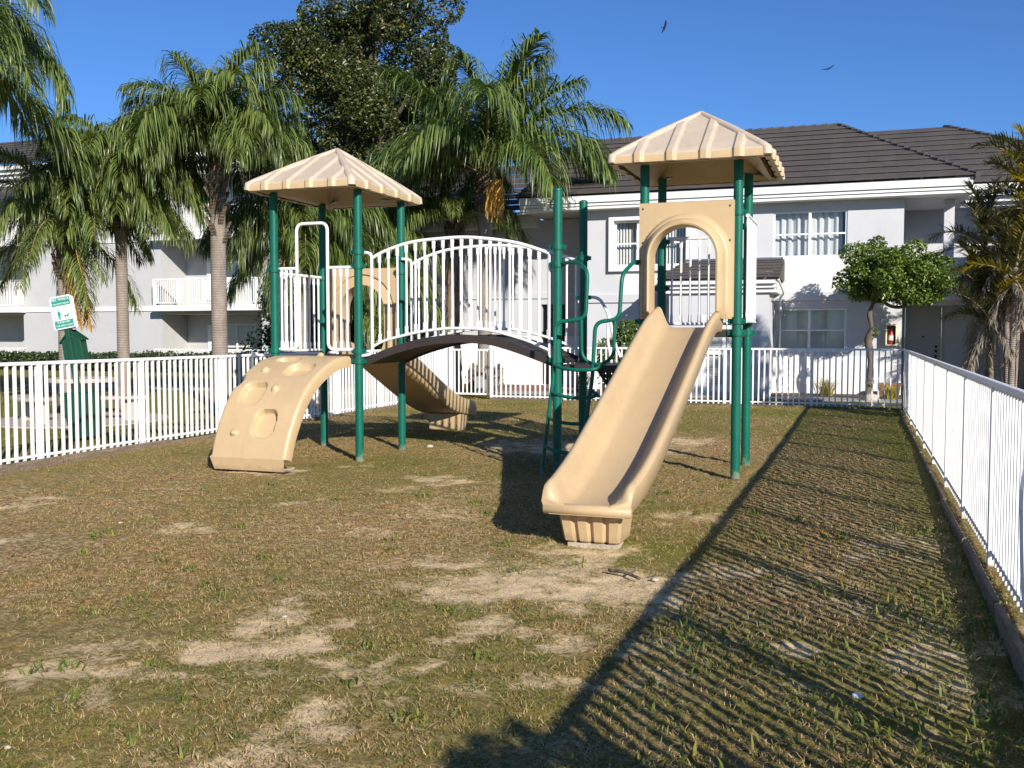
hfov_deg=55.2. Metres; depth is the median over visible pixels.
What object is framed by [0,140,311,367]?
apartment building
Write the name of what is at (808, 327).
window
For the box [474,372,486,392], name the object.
utility cabinet
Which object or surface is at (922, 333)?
door
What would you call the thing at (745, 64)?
sky
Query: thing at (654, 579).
stone
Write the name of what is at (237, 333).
window
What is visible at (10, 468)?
kerb
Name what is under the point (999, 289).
clump palm
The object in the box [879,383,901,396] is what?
planter
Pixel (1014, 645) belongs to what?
kerb
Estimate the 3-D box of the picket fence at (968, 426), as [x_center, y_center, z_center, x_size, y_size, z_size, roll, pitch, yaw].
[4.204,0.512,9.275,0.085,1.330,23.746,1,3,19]
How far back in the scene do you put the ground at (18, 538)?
6.13 m
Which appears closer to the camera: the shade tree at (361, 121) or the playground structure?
the playground structure
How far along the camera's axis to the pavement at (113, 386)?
28.16 m
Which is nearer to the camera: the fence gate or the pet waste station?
the pet waste station
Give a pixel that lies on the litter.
(859, 695)
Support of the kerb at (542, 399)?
on the ground at (18, 538)
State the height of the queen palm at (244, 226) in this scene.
5.485 m
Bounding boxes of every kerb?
[0,404,397,474]
[489,397,894,409]
[897,408,1023,690]
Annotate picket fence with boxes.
[0,347,448,464]
[490,347,903,408]
[902,349,1023,614]
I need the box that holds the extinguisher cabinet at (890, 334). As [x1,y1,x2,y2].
[885,324,896,345]
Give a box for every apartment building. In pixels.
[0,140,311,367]
[367,123,1023,395]
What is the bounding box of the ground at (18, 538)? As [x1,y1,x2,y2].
[0,344,1023,767]
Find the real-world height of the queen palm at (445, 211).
6.745 m
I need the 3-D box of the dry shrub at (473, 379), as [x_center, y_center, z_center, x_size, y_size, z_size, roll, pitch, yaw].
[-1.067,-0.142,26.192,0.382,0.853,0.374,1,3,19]
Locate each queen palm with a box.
[0,0,95,189]
[0,103,163,409]
[14,114,208,409]
[101,37,316,410]
[196,171,396,348]
[281,206,448,388]
[345,27,633,392]
[384,158,533,388]
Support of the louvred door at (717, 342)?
in the apartment building at (829, 196)
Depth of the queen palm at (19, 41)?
17.22 m
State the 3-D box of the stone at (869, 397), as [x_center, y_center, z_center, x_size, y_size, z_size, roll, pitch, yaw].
[8.381,0.354,22.854,0.381,0.272,0.389,-2,4,-34]
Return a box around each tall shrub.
[239,284,397,380]
[288,252,432,383]
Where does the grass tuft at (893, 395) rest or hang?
on the ground at (18, 538)
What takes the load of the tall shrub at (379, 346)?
on the ground at (18, 538)
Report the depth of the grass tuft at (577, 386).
25.77 m
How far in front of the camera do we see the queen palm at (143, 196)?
19.21 m
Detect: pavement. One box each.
[1,412,168,428]
[17,383,461,394]
[495,391,901,402]
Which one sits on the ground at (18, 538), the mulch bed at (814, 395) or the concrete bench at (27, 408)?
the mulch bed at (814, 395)
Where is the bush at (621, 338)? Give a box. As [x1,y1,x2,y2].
[596,318,638,390]
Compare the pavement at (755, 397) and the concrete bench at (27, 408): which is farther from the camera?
the pavement at (755, 397)
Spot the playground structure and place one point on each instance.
(600, 481)
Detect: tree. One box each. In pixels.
[244,0,472,346]
[831,235,959,394]
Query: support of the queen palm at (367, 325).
on the ground at (18, 538)
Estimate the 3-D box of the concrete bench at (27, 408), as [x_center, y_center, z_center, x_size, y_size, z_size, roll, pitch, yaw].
[-8.612,0.481,17.529,0.574,0.510,1.526,-3,4,-40]
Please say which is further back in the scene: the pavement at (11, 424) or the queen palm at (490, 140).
the queen palm at (490, 140)
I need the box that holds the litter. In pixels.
[852,692,863,698]
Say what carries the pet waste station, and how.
on the ground at (18, 538)
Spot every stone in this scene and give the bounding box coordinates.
[651,577,658,581]
[861,393,879,400]
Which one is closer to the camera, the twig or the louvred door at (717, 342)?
the twig
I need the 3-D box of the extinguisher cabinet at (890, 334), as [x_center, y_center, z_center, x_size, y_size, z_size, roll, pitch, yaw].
[9.519,-1.234,24.583,0.270,0.540,0.200,1,3,19]
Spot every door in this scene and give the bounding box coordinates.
[543,304,564,384]
[703,314,742,391]
[901,306,944,392]
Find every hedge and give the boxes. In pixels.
[0,350,116,370]
[130,350,258,373]
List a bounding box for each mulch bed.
[376,384,518,387]
[569,389,901,398]
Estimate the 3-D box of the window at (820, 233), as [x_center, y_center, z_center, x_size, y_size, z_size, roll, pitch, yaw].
[7.775,-3.882,25.521,2.235,1.590,0.580,1,3,19]
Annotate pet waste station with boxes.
[49,294,101,439]
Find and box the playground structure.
[210,111,784,549]
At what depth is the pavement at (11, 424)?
17.53 m
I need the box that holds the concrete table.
[48,376,114,390]
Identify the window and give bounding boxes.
[226,186,252,230]
[226,255,254,303]
[227,324,255,353]
[615,221,685,265]
[773,209,847,257]
[773,308,846,351]
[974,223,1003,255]
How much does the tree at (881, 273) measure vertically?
4.019 m
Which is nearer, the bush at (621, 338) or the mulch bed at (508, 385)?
the bush at (621, 338)
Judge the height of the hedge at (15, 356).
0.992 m
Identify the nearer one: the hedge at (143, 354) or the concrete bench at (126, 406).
the concrete bench at (126, 406)
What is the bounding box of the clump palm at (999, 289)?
[925,122,1023,389]
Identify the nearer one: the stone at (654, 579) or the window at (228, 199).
the stone at (654, 579)
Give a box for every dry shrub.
[465,363,477,392]
[494,363,503,392]
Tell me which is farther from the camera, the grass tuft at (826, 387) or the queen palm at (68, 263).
the grass tuft at (826, 387)
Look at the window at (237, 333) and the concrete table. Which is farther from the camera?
the window at (237, 333)
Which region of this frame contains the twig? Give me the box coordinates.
[608,568,640,579]
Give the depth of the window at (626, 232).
26.98 m
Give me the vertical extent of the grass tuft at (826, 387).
0.528 m
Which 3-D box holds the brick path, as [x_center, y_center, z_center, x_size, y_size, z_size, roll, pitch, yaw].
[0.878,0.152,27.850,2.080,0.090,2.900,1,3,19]
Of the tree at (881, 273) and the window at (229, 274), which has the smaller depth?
the tree at (881, 273)
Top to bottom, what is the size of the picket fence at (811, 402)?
1.340 m
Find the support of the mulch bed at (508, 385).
on the ground at (18, 538)
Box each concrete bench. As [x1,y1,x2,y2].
[11,395,51,423]
[101,395,145,419]
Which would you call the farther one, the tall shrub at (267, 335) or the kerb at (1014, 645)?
the tall shrub at (267, 335)
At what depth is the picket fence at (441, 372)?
13.76 m
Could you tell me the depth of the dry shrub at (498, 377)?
25.76 m
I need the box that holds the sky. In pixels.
[0,0,1023,328]
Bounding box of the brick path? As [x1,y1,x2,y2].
[499,385,573,391]
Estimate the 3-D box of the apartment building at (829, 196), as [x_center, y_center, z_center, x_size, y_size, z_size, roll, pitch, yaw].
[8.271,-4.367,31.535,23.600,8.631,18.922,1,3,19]
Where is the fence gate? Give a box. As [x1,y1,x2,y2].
[449,345,493,397]
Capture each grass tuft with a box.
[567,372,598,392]
[809,377,839,396]
[874,382,900,398]
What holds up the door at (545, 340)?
in the apartment building at (829, 196)

